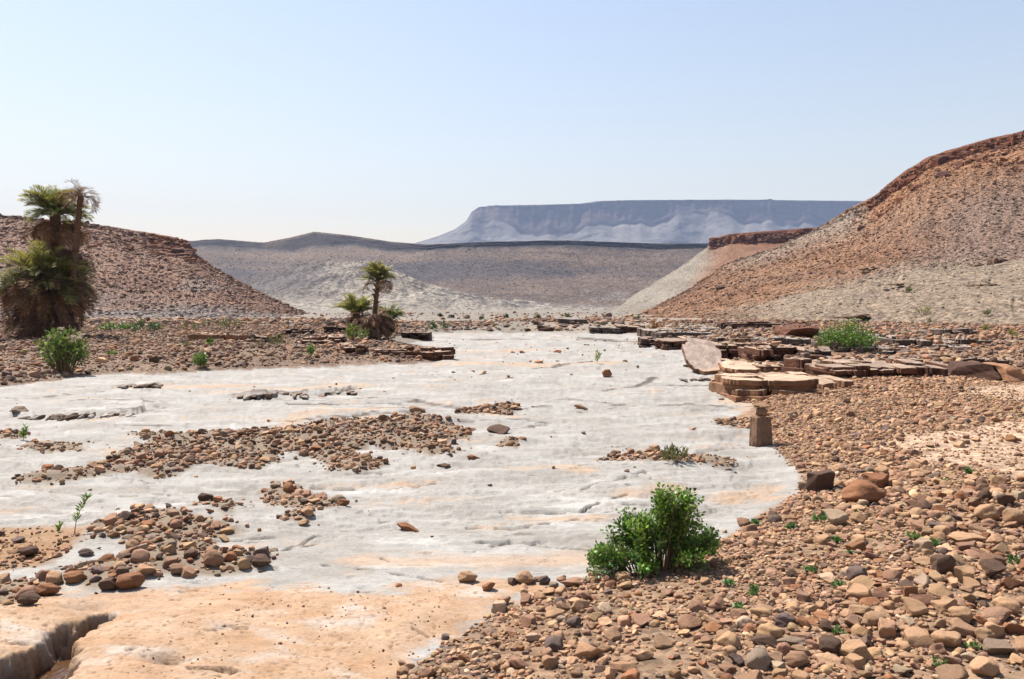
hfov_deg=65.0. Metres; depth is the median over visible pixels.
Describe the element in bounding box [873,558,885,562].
loose stone
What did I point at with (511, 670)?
loose stone
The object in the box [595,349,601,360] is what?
sprig
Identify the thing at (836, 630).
weed
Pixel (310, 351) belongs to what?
shrub
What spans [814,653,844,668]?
loose stone
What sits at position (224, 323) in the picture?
shrub
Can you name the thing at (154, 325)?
shrub
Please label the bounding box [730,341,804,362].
rock ledge
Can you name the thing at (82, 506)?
sprig
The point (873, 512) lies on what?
loose stone
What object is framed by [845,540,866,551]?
loose stone
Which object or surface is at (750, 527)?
loose stone
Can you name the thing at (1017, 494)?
loose stone
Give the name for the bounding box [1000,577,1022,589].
loose stone
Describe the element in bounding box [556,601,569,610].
loose stone
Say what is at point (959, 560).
loose stone
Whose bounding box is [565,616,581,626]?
loose stone
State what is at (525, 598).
loose stone
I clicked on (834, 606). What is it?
loose stone
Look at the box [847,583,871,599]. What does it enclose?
loose stone
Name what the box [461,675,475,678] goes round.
loose stone
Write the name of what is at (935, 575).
loose stone
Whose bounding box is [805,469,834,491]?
loose stone
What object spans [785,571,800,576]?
loose stone
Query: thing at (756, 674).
loose stone
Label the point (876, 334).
rock ledge
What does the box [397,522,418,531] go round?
loose stone
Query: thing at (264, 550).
loose stone
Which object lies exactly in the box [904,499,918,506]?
loose stone
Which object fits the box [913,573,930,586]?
loose stone
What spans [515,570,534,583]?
loose stone
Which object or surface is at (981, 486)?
loose stone
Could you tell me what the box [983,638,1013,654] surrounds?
loose stone
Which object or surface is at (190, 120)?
sky
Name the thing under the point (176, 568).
loose stone
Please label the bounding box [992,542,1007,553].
loose stone
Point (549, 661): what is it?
loose stone
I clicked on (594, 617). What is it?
loose stone
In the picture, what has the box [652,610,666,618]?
loose stone
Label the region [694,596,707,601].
loose stone
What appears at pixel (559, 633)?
loose stone
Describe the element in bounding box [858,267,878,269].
rock ledge
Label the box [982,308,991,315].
shrub
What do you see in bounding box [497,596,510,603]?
loose stone
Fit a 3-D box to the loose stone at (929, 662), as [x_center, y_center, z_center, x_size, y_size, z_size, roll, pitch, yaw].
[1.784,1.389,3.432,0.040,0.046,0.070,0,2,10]
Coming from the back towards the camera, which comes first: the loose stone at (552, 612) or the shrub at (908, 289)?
the shrub at (908, 289)
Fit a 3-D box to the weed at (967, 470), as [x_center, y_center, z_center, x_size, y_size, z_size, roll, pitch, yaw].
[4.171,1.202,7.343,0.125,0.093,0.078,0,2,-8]
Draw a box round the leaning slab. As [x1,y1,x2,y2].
[681,336,721,373]
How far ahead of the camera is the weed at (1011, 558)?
4.86 m
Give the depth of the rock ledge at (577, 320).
55.60 m
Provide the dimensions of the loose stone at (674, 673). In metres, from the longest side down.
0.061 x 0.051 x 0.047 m
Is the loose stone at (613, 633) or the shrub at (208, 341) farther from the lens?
the shrub at (208, 341)
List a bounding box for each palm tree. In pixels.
[0,238,97,338]
[17,184,101,314]
[56,179,102,335]
[333,293,372,335]
[345,259,395,340]
[371,302,405,332]
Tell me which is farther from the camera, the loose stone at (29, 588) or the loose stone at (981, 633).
the loose stone at (29, 588)
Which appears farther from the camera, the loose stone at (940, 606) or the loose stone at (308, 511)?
the loose stone at (308, 511)
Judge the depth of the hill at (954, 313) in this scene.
94.29 m
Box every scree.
[0,213,307,317]
[205,244,697,306]
[592,133,1023,323]
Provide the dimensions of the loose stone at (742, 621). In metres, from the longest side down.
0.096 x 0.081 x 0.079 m
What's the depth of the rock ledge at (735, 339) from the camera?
28.46 m
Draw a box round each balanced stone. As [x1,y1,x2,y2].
[753,403,770,407]
[755,408,766,415]
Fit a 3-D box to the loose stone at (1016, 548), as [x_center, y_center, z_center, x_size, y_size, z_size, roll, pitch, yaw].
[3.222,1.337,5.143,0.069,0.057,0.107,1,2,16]
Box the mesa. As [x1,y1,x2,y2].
[415,199,862,243]
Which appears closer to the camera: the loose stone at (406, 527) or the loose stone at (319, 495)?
the loose stone at (406, 527)
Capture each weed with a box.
[722,578,735,586]
[731,601,743,608]
[747,583,760,594]
[750,518,762,524]
[784,522,797,528]
[803,564,817,572]
[808,510,828,522]
[830,578,846,587]
[831,534,842,542]
[831,624,846,634]
[905,530,920,539]
[931,536,940,545]
[931,654,947,666]
[962,466,973,473]
[962,640,982,649]
[1007,553,1019,563]
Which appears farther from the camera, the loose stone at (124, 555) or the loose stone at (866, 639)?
the loose stone at (124, 555)
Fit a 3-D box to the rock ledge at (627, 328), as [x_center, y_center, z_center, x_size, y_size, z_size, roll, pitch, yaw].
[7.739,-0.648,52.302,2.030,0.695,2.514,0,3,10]
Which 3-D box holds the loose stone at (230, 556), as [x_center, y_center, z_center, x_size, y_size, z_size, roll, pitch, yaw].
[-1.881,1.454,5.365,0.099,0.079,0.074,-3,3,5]
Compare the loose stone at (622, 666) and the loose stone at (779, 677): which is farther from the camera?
the loose stone at (622, 666)
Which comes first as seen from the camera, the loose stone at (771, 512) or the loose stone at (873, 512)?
the loose stone at (873, 512)
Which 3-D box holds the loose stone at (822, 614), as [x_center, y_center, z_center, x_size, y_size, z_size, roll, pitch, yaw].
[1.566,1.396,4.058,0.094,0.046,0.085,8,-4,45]
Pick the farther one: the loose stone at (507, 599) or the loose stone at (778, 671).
the loose stone at (507, 599)
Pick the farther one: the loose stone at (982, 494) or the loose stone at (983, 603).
the loose stone at (982, 494)
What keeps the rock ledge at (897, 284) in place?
on the hill at (954, 313)
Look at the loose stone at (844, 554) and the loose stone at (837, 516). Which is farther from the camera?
the loose stone at (837, 516)
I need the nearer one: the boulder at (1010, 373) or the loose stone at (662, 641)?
the loose stone at (662, 641)
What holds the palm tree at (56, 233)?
on the ground
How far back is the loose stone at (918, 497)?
6.54 m
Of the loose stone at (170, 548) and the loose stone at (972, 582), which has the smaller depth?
the loose stone at (972, 582)
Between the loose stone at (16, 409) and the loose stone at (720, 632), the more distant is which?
the loose stone at (16, 409)
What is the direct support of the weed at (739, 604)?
on the ground
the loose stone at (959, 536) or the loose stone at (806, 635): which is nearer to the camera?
the loose stone at (806, 635)
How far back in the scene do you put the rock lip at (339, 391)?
16.23 m
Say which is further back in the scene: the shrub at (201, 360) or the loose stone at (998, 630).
the shrub at (201, 360)
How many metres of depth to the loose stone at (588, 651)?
3.66 m
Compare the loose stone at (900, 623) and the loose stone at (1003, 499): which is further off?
the loose stone at (1003, 499)
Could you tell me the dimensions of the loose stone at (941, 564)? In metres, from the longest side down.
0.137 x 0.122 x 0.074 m
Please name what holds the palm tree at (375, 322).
on the ground
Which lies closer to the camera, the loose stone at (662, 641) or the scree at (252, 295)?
the loose stone at (662, 641)
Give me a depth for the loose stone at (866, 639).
3.68 m
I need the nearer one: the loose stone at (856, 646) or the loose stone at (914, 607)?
the loose stone at (856, 646)
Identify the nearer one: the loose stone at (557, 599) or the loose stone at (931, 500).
the loose stone at (557, 599)
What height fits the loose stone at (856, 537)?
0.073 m
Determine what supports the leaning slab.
on the riverbed
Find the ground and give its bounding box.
[0,310,1023,678]
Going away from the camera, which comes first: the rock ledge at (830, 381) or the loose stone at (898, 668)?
the loose stone at (898, 668)
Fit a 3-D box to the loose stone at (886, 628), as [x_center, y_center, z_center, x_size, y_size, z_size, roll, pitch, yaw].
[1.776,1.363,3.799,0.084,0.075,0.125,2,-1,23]
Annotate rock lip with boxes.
[18,412,135,420]
[118,383,163,388]
[236,392,308,399]
[324,390,356,395]
[679,377,710,380]
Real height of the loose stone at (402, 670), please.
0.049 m
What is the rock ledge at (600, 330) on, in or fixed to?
on the ground
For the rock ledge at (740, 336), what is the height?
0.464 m
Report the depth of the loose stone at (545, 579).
4.93 m
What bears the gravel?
on the riverbed
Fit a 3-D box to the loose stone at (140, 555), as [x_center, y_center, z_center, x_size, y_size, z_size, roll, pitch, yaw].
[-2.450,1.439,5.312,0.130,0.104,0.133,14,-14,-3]
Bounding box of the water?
[35,660,70,678]
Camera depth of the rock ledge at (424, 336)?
40.07 m
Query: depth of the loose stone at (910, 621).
3.88 m
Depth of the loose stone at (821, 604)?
4.19 m
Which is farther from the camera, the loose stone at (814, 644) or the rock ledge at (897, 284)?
the rock ledge at (897, 284)
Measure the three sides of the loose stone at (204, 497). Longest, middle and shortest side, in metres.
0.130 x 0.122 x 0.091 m
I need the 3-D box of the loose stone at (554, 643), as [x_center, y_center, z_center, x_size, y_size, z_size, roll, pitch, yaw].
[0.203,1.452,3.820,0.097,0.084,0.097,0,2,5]
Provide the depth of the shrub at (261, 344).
26.98 m
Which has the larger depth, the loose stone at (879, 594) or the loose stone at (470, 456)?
the loose stone at (470, 456)
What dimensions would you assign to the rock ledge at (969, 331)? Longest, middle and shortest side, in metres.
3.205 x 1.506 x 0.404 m
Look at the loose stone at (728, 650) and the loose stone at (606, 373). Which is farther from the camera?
the loose stone at (606, 373)
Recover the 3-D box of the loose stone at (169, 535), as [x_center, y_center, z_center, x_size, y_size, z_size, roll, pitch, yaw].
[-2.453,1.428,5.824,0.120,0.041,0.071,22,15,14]
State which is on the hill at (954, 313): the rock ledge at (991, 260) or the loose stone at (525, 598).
the rock ledge at (991, 260)
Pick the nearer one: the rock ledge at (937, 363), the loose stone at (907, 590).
the loose stone at (907, 590)
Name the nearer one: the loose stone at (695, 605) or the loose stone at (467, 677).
the loose stone at (467, 677)
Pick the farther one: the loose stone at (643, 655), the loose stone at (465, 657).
the loose stone at (465, 657)
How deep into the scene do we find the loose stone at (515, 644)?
3.88 m
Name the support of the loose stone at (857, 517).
on the ground
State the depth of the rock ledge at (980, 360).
20.72 m
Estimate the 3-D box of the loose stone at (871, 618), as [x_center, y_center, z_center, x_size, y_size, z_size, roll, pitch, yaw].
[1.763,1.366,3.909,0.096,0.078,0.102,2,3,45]
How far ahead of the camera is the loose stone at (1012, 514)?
5.75 m
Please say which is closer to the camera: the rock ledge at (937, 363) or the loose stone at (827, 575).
the loose stone at (827, 575)
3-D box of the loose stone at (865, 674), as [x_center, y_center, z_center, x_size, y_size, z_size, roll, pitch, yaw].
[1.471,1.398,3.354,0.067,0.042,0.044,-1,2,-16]
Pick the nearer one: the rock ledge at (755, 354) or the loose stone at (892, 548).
the loose stone at (892, 548)
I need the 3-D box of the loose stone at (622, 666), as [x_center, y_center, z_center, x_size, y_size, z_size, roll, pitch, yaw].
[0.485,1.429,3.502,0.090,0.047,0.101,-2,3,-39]
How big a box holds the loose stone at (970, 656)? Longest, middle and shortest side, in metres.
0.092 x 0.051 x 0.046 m
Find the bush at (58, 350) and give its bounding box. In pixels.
[24,321,90,372]
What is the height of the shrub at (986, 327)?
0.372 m
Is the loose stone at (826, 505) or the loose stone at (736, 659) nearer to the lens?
the loose stone at (736, 659)
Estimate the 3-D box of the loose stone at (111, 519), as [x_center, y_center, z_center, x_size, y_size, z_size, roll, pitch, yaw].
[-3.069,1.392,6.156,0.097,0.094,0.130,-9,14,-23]
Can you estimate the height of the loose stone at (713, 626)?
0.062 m
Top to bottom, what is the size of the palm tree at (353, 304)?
2.310 m
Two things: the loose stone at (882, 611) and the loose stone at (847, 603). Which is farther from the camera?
the loose stone at (847, 603)
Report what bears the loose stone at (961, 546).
on the ground
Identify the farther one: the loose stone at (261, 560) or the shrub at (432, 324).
the shrub at (432, 324)
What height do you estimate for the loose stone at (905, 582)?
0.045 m
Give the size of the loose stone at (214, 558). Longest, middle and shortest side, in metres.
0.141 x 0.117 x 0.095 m
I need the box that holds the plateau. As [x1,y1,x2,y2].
[188,232,707,308]
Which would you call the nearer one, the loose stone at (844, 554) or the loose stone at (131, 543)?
the loose stone at (844, 554)
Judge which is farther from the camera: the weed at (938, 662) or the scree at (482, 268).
the scree at (482, 268)
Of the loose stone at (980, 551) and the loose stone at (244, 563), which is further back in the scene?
the loose stone at (244, 563)
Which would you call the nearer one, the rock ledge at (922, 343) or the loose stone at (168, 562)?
the loose stone at (168, 562)
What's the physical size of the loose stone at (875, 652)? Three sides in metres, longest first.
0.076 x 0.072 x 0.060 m
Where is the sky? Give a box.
[0,0,1023,242]
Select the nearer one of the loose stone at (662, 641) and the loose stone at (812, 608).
the loose stone at (662, 641)
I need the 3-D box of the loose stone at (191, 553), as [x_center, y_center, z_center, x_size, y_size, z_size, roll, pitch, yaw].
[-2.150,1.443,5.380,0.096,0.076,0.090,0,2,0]
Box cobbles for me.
[396,371,1023,678]
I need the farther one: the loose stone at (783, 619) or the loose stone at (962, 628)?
the loose stone at (783, 619)
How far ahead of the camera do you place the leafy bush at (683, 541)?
5.05 m
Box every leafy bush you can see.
[584,482,722,578]
[814,317,881,350]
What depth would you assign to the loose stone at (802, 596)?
4.33 m
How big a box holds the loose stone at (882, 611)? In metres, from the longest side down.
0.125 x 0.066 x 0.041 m
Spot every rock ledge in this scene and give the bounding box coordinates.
[188,332,249,340]
[244,333,280,342]
[282,328,313,334]
[301,334,346,344]
[323,326,346,333]
[340,343,367,354]
[373,346,455,360]
[401,331,431,340]
[537,325,554,330]
[555,317,587,324]
[588,326,620,333]
[616,324,645,333]
[637,326,729,338]
[637,336,656,347]
[654,335,692,349]
[695,338,750,341]
[709,371,818,401]
[710,286,725,288]
[711,341,739,358]
[717,321,808,328]
[717,358,760,373]
[722,334,766,338]
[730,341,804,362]
[749,362,782,373]
[751,335,810,345]
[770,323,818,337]
[781,357,893,377]
[790,355,827,359]
[800,346,833,357]
[810,375,853,389]
[811,341,875,354]
[818,330,885,336]
[825,314,880,319]
[850,356,947,376]
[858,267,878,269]
[868,344,900,354]
[870,335,932,348]
[880,353,1008,364]
[887,283,913,285]
[909,328,976,335]
[925,360,947,367]
[933,339,971,348]
[942,336,995,345]
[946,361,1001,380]
[967,284,996,285]
[973,257,1008,266]
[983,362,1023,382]
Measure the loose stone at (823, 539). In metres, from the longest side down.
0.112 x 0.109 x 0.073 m
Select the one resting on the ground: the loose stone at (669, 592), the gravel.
the loose stone at (669, 592)
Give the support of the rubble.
on the ground
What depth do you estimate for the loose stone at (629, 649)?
3.71 m
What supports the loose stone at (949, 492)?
on the ground
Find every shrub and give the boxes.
[98,320,131,329]
[106,350,118,354]
[129,319,163,330]
[177,320,197,329]
[191,351,208,367]
[205,337,215,345]
[213,317,242,329]
[249,340,263,348]
[266,332,285,346]
[306,342,316,357]
[343,323,369,339]
[427,320,450,330]
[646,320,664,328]
[905,286,913,292]
[914,305,932,315]
[981,324,992,330]
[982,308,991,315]
[1007,329,1018,334]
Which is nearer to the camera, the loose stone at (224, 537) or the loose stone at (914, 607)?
the loose stone at (914, 607)
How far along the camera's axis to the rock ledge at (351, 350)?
25.44 m
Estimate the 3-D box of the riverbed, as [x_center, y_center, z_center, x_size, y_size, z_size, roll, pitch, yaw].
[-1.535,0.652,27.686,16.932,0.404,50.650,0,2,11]
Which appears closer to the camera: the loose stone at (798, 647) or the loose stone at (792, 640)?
the loose stone at (798, 647)
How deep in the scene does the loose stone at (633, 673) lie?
3.36 m
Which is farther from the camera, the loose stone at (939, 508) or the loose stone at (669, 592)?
the loose stone at (939, 508)
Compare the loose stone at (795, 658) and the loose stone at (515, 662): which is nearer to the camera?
the loose stone at (795, 658)
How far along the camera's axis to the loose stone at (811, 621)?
3.94 m
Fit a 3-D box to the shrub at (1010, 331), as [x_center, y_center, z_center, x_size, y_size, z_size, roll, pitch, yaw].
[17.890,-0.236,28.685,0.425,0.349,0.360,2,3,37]
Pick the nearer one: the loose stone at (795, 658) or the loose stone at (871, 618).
the loose stone at (795, 658)
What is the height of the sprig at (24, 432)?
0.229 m
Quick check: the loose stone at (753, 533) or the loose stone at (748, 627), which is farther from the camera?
the loose stone at (753, 533)
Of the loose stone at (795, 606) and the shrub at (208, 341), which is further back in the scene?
the shrub at (208, 341)
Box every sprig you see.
[18,423,29,439]
[55,521,63,531]
[72,490,91,533]
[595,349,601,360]
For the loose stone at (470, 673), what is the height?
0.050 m
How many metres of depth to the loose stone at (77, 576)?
4.90 m
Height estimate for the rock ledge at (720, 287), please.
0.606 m
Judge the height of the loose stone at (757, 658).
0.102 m
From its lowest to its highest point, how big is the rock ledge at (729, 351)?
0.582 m
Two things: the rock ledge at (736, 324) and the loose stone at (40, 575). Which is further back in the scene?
the rock ledge at (736, 324)
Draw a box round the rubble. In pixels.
[0,311,1023,384]
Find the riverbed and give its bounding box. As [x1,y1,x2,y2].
[0,331,801,678]
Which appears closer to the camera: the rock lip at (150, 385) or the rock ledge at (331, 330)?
the rock lip at (150, 385)
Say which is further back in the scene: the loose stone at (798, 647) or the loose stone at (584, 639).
the loose stone at (584, 639)
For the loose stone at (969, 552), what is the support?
on the ground
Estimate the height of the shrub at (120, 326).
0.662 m
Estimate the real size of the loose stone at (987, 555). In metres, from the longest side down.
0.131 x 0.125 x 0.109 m
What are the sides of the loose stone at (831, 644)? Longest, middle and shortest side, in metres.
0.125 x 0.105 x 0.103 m
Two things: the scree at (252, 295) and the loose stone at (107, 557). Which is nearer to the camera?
the loose stone at (107, 557)
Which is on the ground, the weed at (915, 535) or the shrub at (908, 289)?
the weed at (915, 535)
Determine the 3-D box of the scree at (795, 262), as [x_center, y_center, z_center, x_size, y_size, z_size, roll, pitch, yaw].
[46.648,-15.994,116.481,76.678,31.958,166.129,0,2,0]
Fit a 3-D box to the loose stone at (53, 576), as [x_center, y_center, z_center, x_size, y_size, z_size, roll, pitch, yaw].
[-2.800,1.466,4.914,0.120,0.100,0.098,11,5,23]
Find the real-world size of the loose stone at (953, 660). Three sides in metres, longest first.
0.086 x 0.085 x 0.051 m
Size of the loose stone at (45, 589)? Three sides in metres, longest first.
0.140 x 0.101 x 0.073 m
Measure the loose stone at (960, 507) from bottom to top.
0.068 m
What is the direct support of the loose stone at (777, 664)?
on the ground
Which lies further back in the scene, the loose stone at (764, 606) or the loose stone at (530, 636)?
the loose stone at (764, 606)
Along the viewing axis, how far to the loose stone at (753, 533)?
5.85 m
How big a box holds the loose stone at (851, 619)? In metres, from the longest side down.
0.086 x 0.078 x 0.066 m
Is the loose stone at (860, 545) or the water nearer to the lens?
the water
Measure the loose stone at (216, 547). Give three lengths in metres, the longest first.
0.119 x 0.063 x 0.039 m
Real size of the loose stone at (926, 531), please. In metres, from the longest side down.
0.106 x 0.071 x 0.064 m
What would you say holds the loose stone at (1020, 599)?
on the ground
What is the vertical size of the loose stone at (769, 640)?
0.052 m
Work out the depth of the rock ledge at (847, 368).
17.64 m
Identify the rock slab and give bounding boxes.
[699,367,719,374]
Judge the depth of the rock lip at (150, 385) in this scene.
17.04 m
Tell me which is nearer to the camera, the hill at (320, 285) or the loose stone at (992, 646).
the loose stone at (992, 646)
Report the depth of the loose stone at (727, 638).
3.68 m
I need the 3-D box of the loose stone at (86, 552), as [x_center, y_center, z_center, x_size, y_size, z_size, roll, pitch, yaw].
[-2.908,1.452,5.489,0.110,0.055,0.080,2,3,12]
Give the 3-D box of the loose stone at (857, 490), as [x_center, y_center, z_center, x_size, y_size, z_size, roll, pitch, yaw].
[2.941,1.276,6.750,0.343,0.202,0.327,0,2,0]
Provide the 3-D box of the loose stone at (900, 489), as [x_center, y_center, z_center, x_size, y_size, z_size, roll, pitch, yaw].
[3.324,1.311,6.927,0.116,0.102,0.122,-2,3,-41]
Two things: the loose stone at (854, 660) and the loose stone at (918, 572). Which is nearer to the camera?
the loose stone at (854, 660)
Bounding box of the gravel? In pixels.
[0,335,750,678]
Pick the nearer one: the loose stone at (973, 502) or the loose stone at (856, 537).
the loose stone at (856, 537)
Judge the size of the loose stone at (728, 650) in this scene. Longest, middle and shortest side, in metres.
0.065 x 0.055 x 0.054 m
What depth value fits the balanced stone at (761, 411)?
9.92 m
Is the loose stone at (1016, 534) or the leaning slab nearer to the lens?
the loose stone at (1016, 534)
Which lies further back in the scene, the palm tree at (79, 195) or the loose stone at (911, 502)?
the palm tree at (79, 195)
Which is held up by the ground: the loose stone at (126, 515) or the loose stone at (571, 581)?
the loose stone at (571, 581)
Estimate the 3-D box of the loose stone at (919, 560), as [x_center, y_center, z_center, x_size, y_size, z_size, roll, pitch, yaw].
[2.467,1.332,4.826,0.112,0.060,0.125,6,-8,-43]
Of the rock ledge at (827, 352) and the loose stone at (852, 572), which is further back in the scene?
the rock ledge at (827, 352)
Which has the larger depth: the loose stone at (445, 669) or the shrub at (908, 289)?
the shrub at (908, 289)
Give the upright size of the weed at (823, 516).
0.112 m
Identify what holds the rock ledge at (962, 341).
on the ground
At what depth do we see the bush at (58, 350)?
19.67 m
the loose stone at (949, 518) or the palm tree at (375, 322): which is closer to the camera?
the loose stone at (949, 518)
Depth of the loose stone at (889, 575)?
4.50 m
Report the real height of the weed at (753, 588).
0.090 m
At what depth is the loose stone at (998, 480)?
6.92 m
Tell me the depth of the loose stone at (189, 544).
5.59 m
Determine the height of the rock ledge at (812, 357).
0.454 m
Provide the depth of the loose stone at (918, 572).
4.55 m
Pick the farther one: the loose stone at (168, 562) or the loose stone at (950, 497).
the loose stone at (950, 497)
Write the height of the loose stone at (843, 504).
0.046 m
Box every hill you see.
[0,215,308,317]
[246,260,609,310]
[590,130,1023,324]
[608,227,814,311]
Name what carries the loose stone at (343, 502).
on the riverbed
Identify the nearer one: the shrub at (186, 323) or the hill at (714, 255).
the shrub at (186, 323)
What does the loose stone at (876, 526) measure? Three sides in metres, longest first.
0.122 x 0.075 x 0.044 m
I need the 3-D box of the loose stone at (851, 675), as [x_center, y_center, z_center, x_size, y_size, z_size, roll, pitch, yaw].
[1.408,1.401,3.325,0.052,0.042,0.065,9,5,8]
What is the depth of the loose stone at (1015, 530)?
5.54 m
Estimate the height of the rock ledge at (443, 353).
0.445 m
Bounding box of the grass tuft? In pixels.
[658,442,688,463]
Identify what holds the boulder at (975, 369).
on the ground
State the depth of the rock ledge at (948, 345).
24.04 m
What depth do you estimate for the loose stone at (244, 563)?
5.22 m
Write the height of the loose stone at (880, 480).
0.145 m
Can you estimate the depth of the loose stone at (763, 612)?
4.08 m
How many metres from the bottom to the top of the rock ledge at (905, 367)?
0.474 m
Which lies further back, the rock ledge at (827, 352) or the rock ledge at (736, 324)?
the rock ledge at (736, 324)
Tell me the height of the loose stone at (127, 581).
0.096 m
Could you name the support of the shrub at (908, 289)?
on the hill at (954, 313)
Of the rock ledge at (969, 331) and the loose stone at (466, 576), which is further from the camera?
the rock ledge at (969, 331)
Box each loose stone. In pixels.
[0,572,11,583]
[9,406,28,412]
[14,585,38,598]
[17,545,38,555]
[17,591,40,604]
[35,570,50,581]
[36,583,60,595]
[46,570,63,582]
[60,543,71,550]
[63,570,86,582]
[78,548,93,555]
[87,559,103,565]
[98,554,114,561]
[98,577,117,590]
[104,512,117,525]
[115,572,144,589]
[116,552,131,559]
[118,511,135,519]
[118,547,135,553]
[125,539,138,548]
[130,549,149,562]
[132,535,143,542]
[136,563,155,574]
[137,543,147,549]
[162,557,178,567]
[163,538,176,546]
[163,544,176,554]
[166,532,181,539]
[169,563,184,573]
[180,513,192,521]
[181,566,196,577]
[182,541,197,550]
[183,549,198,558]
[198,493,213,500]
[203,549,224,566]
[205,545,219,549]
[211,521,219,528]
[217,527,234,533]
[219,534,228,541]
[224,551,236,560]
[237,558,251,569]
[251,554,270,566]
[252,546,269,555]
[301,505,313,516]
[308,498,320,502]
[315,492,325,497]
[336,498,349,505]
[396,665,408,674]
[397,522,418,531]
[409,406,425,412]
[415,667,435,677]
[437,463,450,466]
[441,664,453,673]
[457,571,477,581]
[458,653,472,662]
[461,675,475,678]
[463,671,474,676]
[467,454,479,458]
[482,582,495,590]
[487,424,509,433]
[491,600,505,612]
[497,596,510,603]
[506,667,514,676]
[508,655,527,668]
[510,641,523,649]
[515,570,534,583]
[520,592,530,604]
[520,614,536,627]
[525,632,540,641]
[538,575,550,583]
[541,655,557,669]
[544,635,563,651]
[545,606,563,618]
[552,630,564,640]
[553,596,565,604]
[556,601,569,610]
[560,577,581,586]
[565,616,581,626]
[566,656,578,664]
[571,600,589,611]
[574,404,587,409]
[574,642,602,658]
[575,591,591,599]
[580,636,590,643]
[589,612,602,621]
[597,602,611,614]
[602,369,611,376]
[604,626,621,641]
[604,667,616,678]
[609,661,636,671]
[615,571,631,581]
[616,581,631,588]
[620,668,639,678]
[624,645,635,653]
[631,613,651,626]
[633,650,653,660]
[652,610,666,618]
[654,634,672,648]
[664,589,676,594]
[668,668,680,678]
[677,614,701,629]
[688,598,705,611]
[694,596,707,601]
[700,636,713,644]
[703,592,714,600]
[703,614,722,624]
[704,621,722,632]
[708,595,724,610]
[716,629,740,638]
[716,631,740,647]
[718,664,734,672]
[719,673,735,678]
[722,645,736,656]
[728,653,744,665]
[730,608,748,619]
[735,615,752,628]
[736,669,762,678]
[740,524,756,531]
[743,623,756,632]
[744,531,761,536]
[745,648,770,671]
[749,607,770,617]
[752,634,777,647]
[754,645,766,650]
[755,603,772,610]
[756,623,783,639]
[768,510,777,514]
[768,651,783,661]
[771,660,785,668]
[771,668,787,678]
[773,675,790,678]
[775,612,794,627]
[776,642,790,655]
[777,636,806,645]
[784,601,802,611]
[784,650,809,667]
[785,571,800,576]
[790,632,811,639]
[791,644,811,655]
[792,670,810,678]
[795,616,811,628]
[796,589,810,601]
[803,617,819,625]
[804,605,820,612]
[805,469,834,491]
[805,639,818,649]
[812,611,831,618]
[814,534,830,544]
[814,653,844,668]
[815,601,826,609]
[818,572,835,579]
[818,618,831,630]
[819,634,841,654]
[821,503,833,508]
[823,508,848,524]
[827,603,840,611]
[832,615,838,624]
[836,552,852,557]
[839,600,861,607]
[839,639,873,660]
[840,503,854,505]
[840,608,852,616]
[841,479,885,502]
[844,614,859,625]
[844,653,865,668]
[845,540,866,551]
[846,565,867,580]
[846,671,858,678]
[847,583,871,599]
[849,512,867,523]
[849,605,870,614]
[850,575,875,588]
[850,623,872,636]
[851,534,866,542]
[858,634,871,646]
[858,670,872,677]
[859,597,880,605]
[862,473,889,487]
[862,565,871,570]
[862,611,885,626]
[863,551,878,558]
[867,647,883,659]
[869,510,877,515]
[872,523,882,530]
[872,587,890,599]
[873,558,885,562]
[874,606,891,618]
[875,517,889,522]
[878,617,896,637]
[882,569,901,581]
[885,545,898,551]
[889,485,905,493]
[889,595,902,603]
[893,664,911,672]
[895,640,910,650]
[896,622,904,626]
[898,579,913,586]
[898,652,916,658]
[899,615,914,625]
[901,597,928,616]
[902,586,917,596]
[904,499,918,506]
[904,627,934,648]
[908,507,926,518]
[909,594,934,606]
[910,520,924,531]
[911,556,930,564]
[911,569,924,575]
[913,538,934,552]
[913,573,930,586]
[915,494,930,500]
[915,499,932,509]
[921,515,936,520]
[921,526,932,535]
[924,659,935,670]
[926,496,936,504]
[927,583,953,598]
[928,570,946,581]
[928,643,946,654]
[930,531,947,541]
[930,554,955,573]
[930,599,957,613]
[931,630,961,647]
[932,505,947,511]
[933,525,950,533]
[933,618,946,627]
[935,664,967,678]
[936,543,952,550]
[939,515,955,522]
[939,654,962,664]
[941,489,954,494]
[942,495,953,499]
[944,514,961,520]
[945,521,956,531]
[946,552,964,565]
[948,531,986,541]
[948,606,972,622]
[949,617,976,636]
[950,498,961,507]
[953,491,968,500]
[953,597,967,606]
[954,566,974,582]
[955,540,976,550]
[957,504,968,511]
[960,488,974,494]
[960,652,977,661]
[961,593,975,602]
[963,549,979,557]
[963,576,980,589]
[964,520,974,528]
[967,498,983,506]
[968,523,985,532]
[969,656,999,676]
[970,547,984,553]
[974,504,999,520]
[975,483,989,491]
[975,600,989,607]
[975,627,995,640]
[977,490,991,499]
[979,552,1006,565]
[979,559,1007,576]
[981,518,997,528]
[981,606,1012,623]
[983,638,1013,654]
[984,622,1004,637]
[988,533,1004,544]
[989,487,1004,494]
[990,475,1006,484]
[991,596,1019,615]
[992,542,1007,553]
[995,506,1005,516]
[996,494,1015,504]
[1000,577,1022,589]
[1002,508,1023,524]
[1003,622,1023,635]
[1004,531,1020,536]
[1006,528,1019,531]
[1008,545,1021,551]
[1009,653,1023,664]
[1011,490,1023,500]
[1013,635,1023,652]
[1015,596,1023,606]
[1019,558,1023,570]
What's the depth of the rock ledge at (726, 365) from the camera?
19.99 m
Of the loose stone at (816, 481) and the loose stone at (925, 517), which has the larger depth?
the loose stone at (816, 481)
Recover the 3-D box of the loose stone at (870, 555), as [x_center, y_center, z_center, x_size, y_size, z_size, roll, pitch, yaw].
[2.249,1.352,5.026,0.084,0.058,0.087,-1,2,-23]
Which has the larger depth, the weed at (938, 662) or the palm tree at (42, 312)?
the palm tree at (42, 312)
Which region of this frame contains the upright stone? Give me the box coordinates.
[749,415,772,446]

